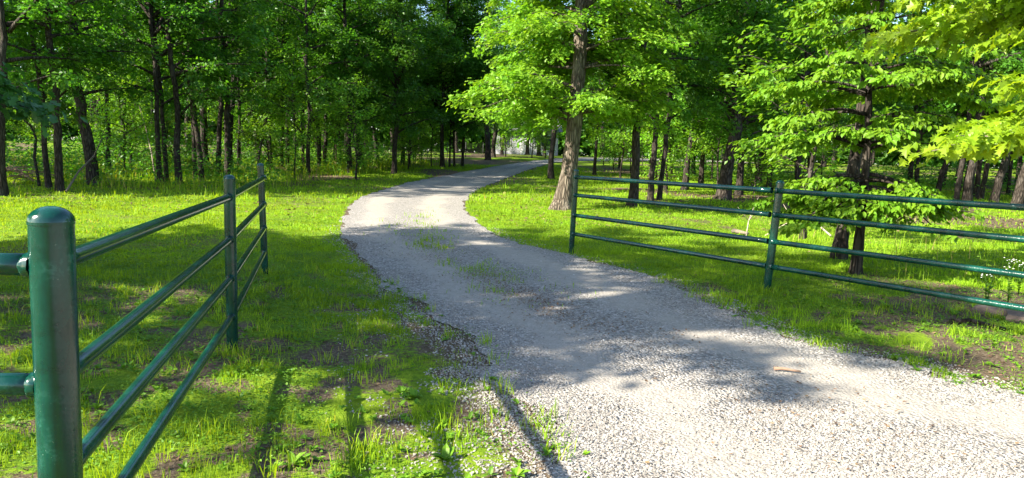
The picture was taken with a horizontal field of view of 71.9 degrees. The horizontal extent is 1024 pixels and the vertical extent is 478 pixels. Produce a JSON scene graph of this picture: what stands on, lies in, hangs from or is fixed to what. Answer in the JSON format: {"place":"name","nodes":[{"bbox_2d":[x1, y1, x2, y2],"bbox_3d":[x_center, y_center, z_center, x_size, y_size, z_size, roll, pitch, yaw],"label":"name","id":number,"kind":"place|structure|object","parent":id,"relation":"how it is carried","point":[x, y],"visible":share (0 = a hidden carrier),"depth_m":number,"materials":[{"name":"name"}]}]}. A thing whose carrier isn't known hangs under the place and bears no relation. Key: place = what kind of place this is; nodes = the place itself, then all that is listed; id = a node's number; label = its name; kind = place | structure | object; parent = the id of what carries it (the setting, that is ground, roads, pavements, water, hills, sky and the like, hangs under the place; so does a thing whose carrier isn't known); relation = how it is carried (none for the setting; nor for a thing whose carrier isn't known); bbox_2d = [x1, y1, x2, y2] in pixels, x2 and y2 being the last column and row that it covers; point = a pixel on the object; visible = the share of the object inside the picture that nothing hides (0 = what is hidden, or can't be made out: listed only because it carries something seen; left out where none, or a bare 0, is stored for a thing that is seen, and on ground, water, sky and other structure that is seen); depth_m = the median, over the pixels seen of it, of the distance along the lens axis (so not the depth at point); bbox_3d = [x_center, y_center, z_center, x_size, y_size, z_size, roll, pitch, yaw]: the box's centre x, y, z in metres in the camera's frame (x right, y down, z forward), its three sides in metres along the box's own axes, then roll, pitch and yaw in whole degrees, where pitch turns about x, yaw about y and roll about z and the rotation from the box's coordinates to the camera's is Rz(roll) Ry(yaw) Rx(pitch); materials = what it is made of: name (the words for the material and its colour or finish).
{"place":"outdoors","nodes":[
{"label":"outdoors","id":0,"kind":"place"},
{"bbox_2d":[431,443,453,459],"bbox_3d":[-0.370,1.130,3.727,0.125,0.073,0.115,2,7,3],"label":"broadleaf weed","id":1,"kind":"object","parent":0,"point":[447,452],"visible":1,"depth_m":3.74,"materials":[{"name":"green plant"}]},
{"bbox_2d":[0,139,1023,477],"bbox_3d":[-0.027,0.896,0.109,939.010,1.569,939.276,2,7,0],"label":"ground","id":2,"kind":"structure","parent":0,"point":[374,391],"depth_m":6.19,"materials":[{"name":"green plant"}]},
{"bbox_2d":[6,164,53,183],"bbox_3d":[-16.831,-2.134,23.674,3.309,0.770,1.579,2,7,0],"label":"brush pile","id":3,"kind":"object","parent":2,"relation":"on","point":[19,175],"visible":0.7,"depth_m":23.52,"materials":[{"name":"brown wood"}]},
{"bbox_2d":[23,120,40,185],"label":"crooked sapling","id":4,"kind":"object","parent":2,"relation":"on","point":[35,160],"visible":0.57,"depth_m":23.12,"materials":[{"name":"brown plant"}]},
{"bbox_2d":[9,87,70,145],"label":"understory sapling","id":5,"kind":"object","parent":2,"relation":"on","point":[38,125],"visible":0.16,"depth_m":43.98,"materials":[{"name":"green plant"}]},
{"bbox_2d":[0,62,87,137],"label":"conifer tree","id":6,"kind":"object","parent":2,"relation":"on","point":[9,99],"visible":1,"depth_m":6.88,"materials":[{"name":"green plant"}]},
{"bbox_2d":[0,0,112,195],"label":"woodland tree","id":7,"kind":"object","parent":2,"relation":"on","point":[31,7],"visible":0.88,"depth_m":19.27,"materials":[{"name":"green plant"}]},
{"bbox_2d":[0,0,157,191],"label":"woodland tree","id":8,"kind":"object","parent":2,"relation":"on","point":[59,185],"visible":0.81,"depth_m":20.74,"materials":[{"name":"green plant"}]},
{"bbox_2d":[3,0,164,189],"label":"woodland tree","id":9,"kind":"object","parent":2,"relation":"on","point":[75,94],"visible":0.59,"depth_m":21.72,"materials":[{"name":"green plant"}]},
{"bbox_2d":[6,0,171,184],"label":"woodland tree","id":10,"kind":"object","parent":2,"relation":"on","point":[88,144],"visible":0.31,"depth_m":23.67,"materials":[{"name":"green plant"}]},
{"bbox_2d":[67,65,141,153],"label":"understory sapling","id":11,"kind":"object","parent":2,"relation":"on","point":[103,102],"visible":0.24,"depth_m":38.30,"materials":[{"name":"green plant"}]},
{"bbox_2d":[54,0,161,170],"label":"woodland tree","id":12,"kind":"object","parent":2,"relation":"on","point":[108,128],"visible":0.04,"depth_m":30.61,"materials":[{"name":"green plant"}]},
{"bbox_2d":[71,44,154,174],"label":"understory sapling","id":13,"kind":"object","parent":2,"relation":"on","point":[119,113],"visible":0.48,"depth_m":28.32,"materials":[{"name":"green plant"}]},
{"bbox_2d":[63,3,165,160],"bbox_3d":[-20.474,-12.646,36.482,4.729,18.216,8.018,5,8,25],"label":"woodland tree","id":14,"kind":"object","parent":2,"relation":"on","point":[111,71],"visible":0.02,"depth_m":36.78,"materials":[{"name":"green plant"}]},
{"bbox_2d":[93,71,162,166],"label":"understory sapling","id":15,"kind":"object","parent":2,"relation":"on","point":[132,117],"visible":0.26,"depth_m":33.23,"materials":[{"name":"green plant"}]},
{"bbox_2d":[81,3,183,109],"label":"woodland tree","id":16,"kind":"object","parent":2,"relation":"on","point":[87,100],"visible":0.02,"depth_m":45.62,"materials":[{"name":"green plant"}]},
{"bbox_2d":[0,163,267,477],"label":"pipe fence","id":17,"kind":"object","parent":2,"relation":"on","point":[50,259],"visible":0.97,"depth_m":2.12,"materials":[{"name":"green metal"}]},
{"bbox_2d":[81,0,227,180],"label":"woodland tree","id":18,"kind":"object","parent":2,"relation":"on","point":[178,9],"visible":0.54,"depth_m":24.91,"materials":[{"name":"green plant"}]},
{"bbox_2d":[139,109,191,172],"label":"understory sapling","id":19,"kind":"object","parent":2,"relation":"on","point":[172,134],"visible":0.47,"depth_m":28.70,"materials":[{"name":"green plant"}]},
{"bbox_2d":[106,0,230,183],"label":"woodland tree","id":20,"kind":"object","parent":2,"relation":"on","point":[152,21],"visible":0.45,"depth_m":24.84,"materials":[{"name":"green plant"}]},
{"bbox_2d":[113,0,267,180],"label":"woodland tree","id":21,"kind":"object","parent":2,"relation":"on","point":[194,121],"visible":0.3,"depth_m":27.09,"materials":[{"name":"green plant"}]},
{"bbox_2d":[120,0,271,177],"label":"woodland tree","id":22,"kind":"object","parent":2,"relation":"on","point":[233,4],"visible":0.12,"depth_m":28.03,"materials":[{"name":"green plant"}]},
{"bbox_2d":[122,0,273,184],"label":"woodland tree","id":23,"kind":"object","parent":2,"relation":"on","point":[208,66],"visible":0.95,"depth_m":24.81,"materials":[{"name":"green plant"}]},
{"bbox_2d":[172,81,236,148],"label":"understory sapling","id":24,"kind":"object","parent":2,"relation":"on","point":[208,138],"visible":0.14,"depth_m":39.55,"materials":[{"name":"green plant"}]},
{"bbox_2d":[157,0,286,174],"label":"woodland tree","id":25,"kind":"object","parent":2,"relation":"on","point":[255,29],"visible":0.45,"depth_m":27.58,"materials":[{"name":"green plant"}]},
{"bbox_2d":[178,0,288,172],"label":"woodland tree","id":26,"kind":"object","parent":2,"relation":"on","point":[219,123],"visible":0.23,"depth_m":30.75,"materials":[{"name":"green plant"}]},
{"bbox_2d":[182,0,288,166],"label":"woodland tree","id":27,"kind":"object","parent":2,"relation":"on","point":[204,138],"visible":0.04,"depth_m":36.12,"materials":[{"name":"plant"}]},
{"bbox_2d":[207,57,277,160],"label":"understory sapling","id":28,"kind":"object","parent":2,"relation":"on","point":[236,121],"visible":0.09,"depth_m":38.66,"materials":[{"name":"green plant"}]},
{"bbox_2d":[204,0,301,163],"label":"woodland tree","id":29,"kind":"object","parent":2,"relation":"on","point":[231,119],"visible":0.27,"depth_m":33.84,"materials":[{"name":"green plant"}]},
{"bbox_2d":[206,31,303,168],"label":"tree","id":30,"kind":"object","parent":2,"relation":"on","point":[239,124],"visible":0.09,"depth_m":35.47,"materials":[{"name":"green plant"}]},
{"bbox_2d":[211,0,321,168],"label":"woodland tree","id":31,"kind":"object","parent":2,"relation":"on","point":[276,77],"visible":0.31,"depth_m":35.01,"materials":[{"name":"green plant"}]},
{"bbox_2d":[230,91,314,170],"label":"understory sapling","id":32,"kind":"object","parent":2,"relation":"on","point":[271,119],"visible":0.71,"depth_m":32.96,"materials":[{"name":"green plant"}]},
{"bbox_2d":[241,36,342,175],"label":"understory sapling","id":33,"kind":"object","parent":2,"relation":"on","point":[290,89],"visible":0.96,"depth_m":29.00,"materials":[{"name":"green plant"}]},
{"bbox_2d":[259,0,325,166],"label":"woodland tree","id":34,"kind":"object","parent":2,"relation":"on","point":[283,41],"visible":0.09,"depth_m":37.28,"materials":[{"name":"green plant"}]},
{"bbox_2d":[246,13,339,167],"bbox_3d":[-10.710,-7.098,35.725,4.306,8.003,4.423,6,8,30],"label":"understory sapling","id":35,"kind":"object","parent":2,"relation":"on","point":[291,123],"visible":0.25,"depth_m":35.35,"materials":[{"name":"green plant"}]},
{"bbox_2d":[269,0,335,165],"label":"woodland tree","id":36,"kind":"object","parent":2,"relation":"on","point":[288,139],"visible":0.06,"depth_m":38.64,"materials":[{"name":"green plant"}]},
{"bbox_2d":[246,0,380,174],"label":"woodland tree","id":37,"kind":"object","parent":2,"relation":"on","point":[338,81],"visible":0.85,"depth_m":32.13,"materials":[{"name":"green plant"}]},
{"bbox_2d":[269,2,379,161],"bbox_3d":[-10.145,-10.427,39.105,5.838,13.524,4.589,1,7,-4],"label":"woodland tree","id":38,"kind":"object","parent":2,"relation":"on","point":[325,140],"visible":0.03,"depth_m":39.19,"materials":[{"name":"green plant"}]},
{"bbox_2d":[276,0,376,168],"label":"woodland tree","id":39,"kind":"object","parent":2,"relation":"on","point":[318,145],"visible":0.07,"depth_m":36.64,"materials":[{"name":"green plant"}]},
{"bbox_2d":[291,0,409,172],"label":"woodland tree","id":40,"kind":"object","parent":2,"relation":"on","point":[344,34],"visible":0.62,"depth_m":33.84,"materials":[{"name":"green plant"}]},
{"bbox_2d":[320,78,392,180],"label":"understory sapling","id":41,"kind":"object","parent":2,"relation":"on","point":[354,139],"visible":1,"depth_m":29.47,"materials":[{"name":"green plant"}]},
{"bbox_2d":[303,0,423,167],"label":"woodland tree","id":42,"kind":"object","parent":2,"relation":"on","point":[362,71],"visible":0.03,"depth_m":38.66,"materials":[{"name":"green plant"}]},
{"bbox_2d":[339,0,459,173],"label":"woodland tree","id":43,"kind":"object","parent":2,"relation":"on","point":[407,43],"visible":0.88,"depth_m":34.36,"materials":[{"name":"green plant"}]},
{"bbox_2d":[365,0,441,164],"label":"woodland tree","id":44,"kind":"object","parent":2,"relation":"on","point":[411,19],"visible":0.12,"depth_m":41.88,"materials":[{"name":"green plant"}]},
{"bbox_2d":[376,88,432,167],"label":"understory sapling","id":45,"kind":"object","parent":2,"relation":"on","point":[403,142],"visible":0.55,"depth_m":38.72,"materials":[{"name":"green plant"}]},
{"bbox_2d":[383,89,444,166],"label":"understory sapling","id":46,"kind":"object","parent":2,"relation":"on","point":[422,143],"visible":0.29,"depth_m":41.48,"materials":[{"name":"green plant"}]},
{"bbox_2d":[410,78,457,165],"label":"understory sapling","id":47,"kind":"object","parent":2,"relation":"on","point":[436,135],"visible":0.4,"depth_m":42.56,"materials":[{"name":"green plant"}]},
{"bbox_2d":[391,0,495,166],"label":"woodland tree","id":48,"kind":"object","parent":2,"relation":"on","point":[455,43],"visible":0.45,"depth_m":40.54,"materials":[{"name":"green plant"}]},
{"bbox_2d":[415,0,501,166],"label":"woodland tree","id":49,"kind":"object","parent":2,"relation":"on","point":[448,72],"visible":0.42,"depth_m":40.95,"materials":[{"name":"green plant"}]},
{"bbox_2d":[411,0,505,166],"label":"woodland tree","id":50,"kind":"object","parent":2,"relation":"on","point":[454,115],"visible":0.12,"depth_m":41.47,"materials":[{"name":"green plant"}]},
{"bbox_2d":[421,0,503,166],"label":"woodland tree","id":51,"kind":"object","parent":2,"relation":"on","point":[493,12],"visible":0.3,"depth_m":41.71,"materials":[{"name":"green plant"}]},
{"bbox_2d":[469,0,523,157],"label":"woodland tree","id":52,"kind":"object","parent":2,"relation":"on","point":[493,143],"visible":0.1,"depth_m":58.52,"materials":[{"name":"green plant"}]},
{"bbox_2d":[458,0,534,159],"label":"woodland tree","id":53,"kind":"object","parent":2,"relation":"on","point":[487,155],"visible":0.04,"depth_m":53.62,"materials":[{"name":"green plant"}]},
{"bbox_2d":[489,115,523,156],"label":"understory sapling","id":54,"kind":"object","parent":2,"relation":"on","point":[503,146],"visible":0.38,"depth_m":62.75,"materials":[{"name":"green plant"}]},
{"bbox_2d":[0,197,1023,477],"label":"clover","id":55,"kind":"object","parent":2,"relation":"on","point":[96,405],"visible":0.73,"depth_m":6.52,"materials":[{"name":"green plant"}]},
{"bbox_2d":[0,159,1023,477],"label":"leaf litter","id":56,"kind":"object","parent":2,"relation":"on","point":[552,283],"visible":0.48,"depth_m":8.62,"materials":[{"name":"brown plant"}]},
{"bbox_2d":[5,114,1021,200],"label":"undergrowth","id":57,"kind":"object","parent":2,"relation":"on","point":[68,155],"visible":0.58,"depth_m":32.77,"materials":[{"name":"green plant"}]},
{"bbox_2d":[5,0,1023,169],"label":"woods","id":58,"kind":"object","parent":2,"relation":"on","point":[892,157],"visible":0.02,"depth_m":81.70,"materials":[{"name":"green plant"}]},
{"bbox_2d":[5,150,1023,280],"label":"tall grass","id":59,"kind":"structure","parent":2,"relation":"on","point":[314,171],"depth_m":26.28,"materials":[{"name":"green plant"}]},
{"bbox_2d":[491,119,562,155],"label":"house","id":60,"kind":"structure","parent":2,"relation":"on","point":[521,149],"depth_m":75.34,"materials":[{"name":"white"}]},
{"bbox_2d":[502,0,612,178],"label":"woodland tree","id":61,"kind":"object","parent":2,"relation":"on","point":[550,173],"visible":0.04,"depth_m":35.05,"materials":[{"name":"green plant"}]},
{"bbox_2d":[446,0,715,210],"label":"oak tree","id":62,"kind":"object","parent":2,"relation":"on","point":[533,78],"visible":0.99,"depth_m":19.54,"materials":[{"name":"green plant"}]},
{"bbox_2d":[562,5,625,175],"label":"woodland tree","id":63,"kind":"object","parent":2,"relation":"on","point":[595,151],"visible":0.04,"depth_m":38.73,"materials":[{"name":"green plant"}]},
{"bbox_2d":[587,131,613,164],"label":"understory sapling","id":64,"kind":"object","parent":2,"relation":"on","point":[602,142],"visible":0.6,"depth_m":50.71,"materials":[{"name":"green plant"}]},
{"bbox_2d":[597,131,629,169],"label":"understory sapling","id":65,"kind":"object","parent":2,"relation":"on","point":[612,157],"visible":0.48,"depth_m":44.25,"materials":[{"name":"green plant"}]},
{"bbox_2d":[585,42,651,177],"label":"understory sapling","id":66,"kind":"object","parent":2,"relation":"on","point":[624,141],"visible":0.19,"depth_m":35.10,"materials":[{"name":"green plant"}]},
{"bbox_2d":[606,121,658,172],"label":"understory sapling","id":67,"kind":"object","parent":2,"relation":"on","point":[627,151],"visible":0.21,"depth_m":42.40,"materials":[{"name":"green plant"}]},
{"bbox_2d":[520,0,747,206],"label":"woodland tree","id":68,"kind":"object","parent":2,"relation":"on","point":[635,168],"visible":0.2,"depth_m":21.57,"materials":[{"name":"green plant"}]},
{"bbox_2d":[623,83,699,185],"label":"understory sapling","id":69,"kind":"object","parent":2,"relation":"on","point":[674,147],"visible":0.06,"depth_m":31.46,"materials":[{"name":"green plant"}]},
{"bbox_2d":[597,0,741,200],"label":"woodland tree","id":70,"kind":"object","parent":2,"relation":"on","point":[689,86],"visible":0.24,"depth_m":24.66,"materials":[{"name":"green plant"}]},
{"bbox_2d":[639,115,703,192],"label":"understory sapling","id":71,"kind":"object","parent":2,"relation":"on","point":[673,159],"visible":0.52,"depth_m":28.02,"materials":[{"name":"green plant"}]},
{"bbox_2d":[588,0,778,199],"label":"woodland tree","id":72,"kind":"object","parent":2,"relation":"on","point":[659,195],"visible":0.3,"depth_m":23.96,"materials":[{"name":"green plant"}]},
{"bbox_2d":[642,0,756,189],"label":"woodland tree","id":73,"kind":"object","parent":2,"relation":"on","point":[685,171],"visible":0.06,"depth_m":29.94,"materials":[{"name":"green plant"}]},
{"bbox_2d":[660,15,778,182],"bbox_3d":[8.623,-9.062,31.634,5.920,14.134,5.236,7,9,38],"label":"woodland tree","id":74,"kind":"object","parent":2,"relation":"on","point":[701,172],"visible":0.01,"depth_m":32.52,"materials":[{"name":"green plant"}]},
{"bbox_2d":[672,34,776,189],"bbox_3d":[8.240,-4.784,28.162,3.689,6.674,3.591,-3,8,-34],"label":"understory sapling","id":75,"kind":"object","parent":2,"relation":"on","point":[710,149],"visible":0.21,"depth_m":28.12,"materials":[{"name":"green plant"}]},
{"bbox_2d":[666,0,833,200],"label":"woodland tree","id":76,"kind":"object","parent":2,"relation":"on","point":[735,129],"visible":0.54,"depth_m":24.56,"materials":[{"name":"green plant"}]},
{"bbox_2d":[676,0,834,194],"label":"woodland tree","id":77,"kind":"object","parent":2,"relation":"on","point":[740,175],"visible":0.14,"depth_m":27.78,"materials":[{"name":"green plant"}]},
{"bbox_2d":[732,129,782,192],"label":"understory sapling","id":78,"kind":"object","parent":2,"relation":"on","point":[755,161],"visible":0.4,"depth_m":29.17,"materials":[{"name":"green plant"}]},
{"bbox_2d":[740,1,844,181],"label":"woodland tree","id":79,"kind":"object","parent":2,"relation":"on","point":[760,155],"visible":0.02,"depth_m":36.74,"materials":[{"name":"green plant"}]},
{"bbox_2d":[569,169,1023,311],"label":"pipe fence","id":80,"kind":"object","parent":2,"relation":"on","point":[772,242],"visible":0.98,"depth_m":8.18,"materials":[{"name":"green metal"}]},
{"bbox_2d":[753,0,841,181],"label":"woodland tree","id":81,"kind":"object","parent":2,"relation":"on","point":[808,72],"visible":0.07,"depth_m":28.30,"materials":[{"name":"green plant"}]},
{"bbox_2d":[757,3,863,186],"bbox_3d":[12.741,-10.566,33.310,7.472,16.976,4.408,2,7,0],"label":"woodland tree","id":82,"kind":"object","parent":2,"relation":"on","point":[769,184],"visible":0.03,"depth_m":33.05,"materials":[{"name":"plant"}]},
{"bbox_2d":[763,2,860,176],"bbox_3d":[15.416,-8.576,35.590,5.930,12.349,3.627,-2,8,-25],"label":"woodland tree","id":83,"kind":"object","parent":2,"relation":"on","point":[841,121],"visible":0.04,"depth_m":35.63,"materials":[{"name":"green plant"}]},
{"bbox_2d":[714,0,917,238],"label":"woodland tree","id":84,"kind":"object","parent":2,"relation":"on","point":[811,171],"visible":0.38,"depth_m":14.20,"materials":[{"name":"green plant"}]},
{"bbox_2d":[790,119,850,174],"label":"understory sapling","id":85,"kind":"object","parent":2,"relation":"on","point":[824,157],"visible":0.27,"depth_m":40.08,"materials":[{"name":"green plant"}]},
{"bbox_2d":[808,0,877,259],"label":"oak tree","id":86,"kind":"object","parent":2,"relation":"on","point":[841,238],"visible":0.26,"depth_m":11.60,"materials":[{"name":"brown plant"}]},
{"bbox_2d":[728,0,1023,274],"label":"dogwood tree","id":87,"kind":"object","parent":2,"relation":"on","point":[939,79],"visible":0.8,"depth_m":9.72,"materials":[{"name":"green plant"}]},
{"bbox_2d":[854,0,945,183],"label":"woodland tree","id":88,"kind":"object","parent":2,"relation":"on","point":[917,171],"visible":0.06,"depth_m":35.50,"materials":[{"name":"green plant"}]},
{"bbox_2d":[877,0,966,179],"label":"woodland tree","id":89,"kind":"object","parent":2,"relation":"on","point":[910,168],"visible":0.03,"depth_m":35.97,"materials":[{"name":"green plant"}]},
{"bbox_2d":[849,0,1023,168],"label":"oak tree","id":90,"kind":"object","parent":2,"relation":"on","point":[954,23],"visible":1,"depth_m":5.17,"materials":[{"name":"green plant"}]},
{"bbox_2d":[906,55,995,198],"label":"woodland tree","id":91,"kind":"object","parent":2,"relation":"on","point":[977,179],"visible":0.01,"depth_m":30.24,"materials":[{"name":"green plant"}]},
{"bbox_2d":[883,4,1023,199],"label":"woodland tree","id":92,"kind":"object","parent":2,"relation":"on","point":[960,172],"visible":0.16,"depth_m":26.42,"materials":[{"name":"green plant"}]},
{"bbox_2d":[899,43,1011,193],"bbox_3d":[20.466,-8.298,31.347,5.997,13.449,4.522,8,9,42],"label":"woodland tree","id":93,"kind":"object","parent":2,"relation":"on","point":[941,176],"depth_m":31.98,"materials":[{"name":"brown plant"}]},
{"bbox_2d":[930,3,1022,200],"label":"woodland tree","id":94,"kind":"object","parent":2,"relation":"on","point":[967,192],"visible":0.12,"depth_m":26.78,"materials":[{"name":"green plant"}]},
{"bbox_2d":[949,318,1005,330],"bbox_3d":[4.723,0.863,7.170,0.490,0.081,0.132,7,9,36],"label":"fallen branch","id":95,"kind":"object","parent":2,"relation":"on","point":[964,320],"visible":0.86,"depth_m":7.21,"materials":[{"name":"brown wood"}]},
{"bbox_2d":[939,49,1019,199],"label":"woodland tree","id":96,"kind":"object","parent":2,"relation":"on","point":[981,194],"visible":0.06,"depth_m":29.65,"materials":[{"name":"brown plant"}]},
{"bbox_2d":[965,38,1022,201],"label":"woodland tree","id":97,"kind":"object","parent":2,"relation":"on","point":[998,182],"visible":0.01,"depth_m":28.26,"materials":[{"name":"brown plant"}]},
{"bbox_2d":[965,40,1023,203],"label":"woodland tree","id":98,"kind":"object","parent":2,"relation":"on","point":[1018,196],"visible":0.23,"depth_m":25.10,"materials":[{"name":"green plant"}]},
{"bbox_2d":[971,304,1023,324],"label":"flat rock","id":99,"kind":"object","parent":2,"relation":"on","point":[1013,315],"visible":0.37,"depth_m":7.66,"materials":[{"name":"grey stone"}]},
{"bbox_2d":[271,158,1023,477],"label":"gravel driveway","id":100,"kind":"structure","parent":0,"point":[440,196],"depth_m":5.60,"materials":[{"name":"grey gravel"}]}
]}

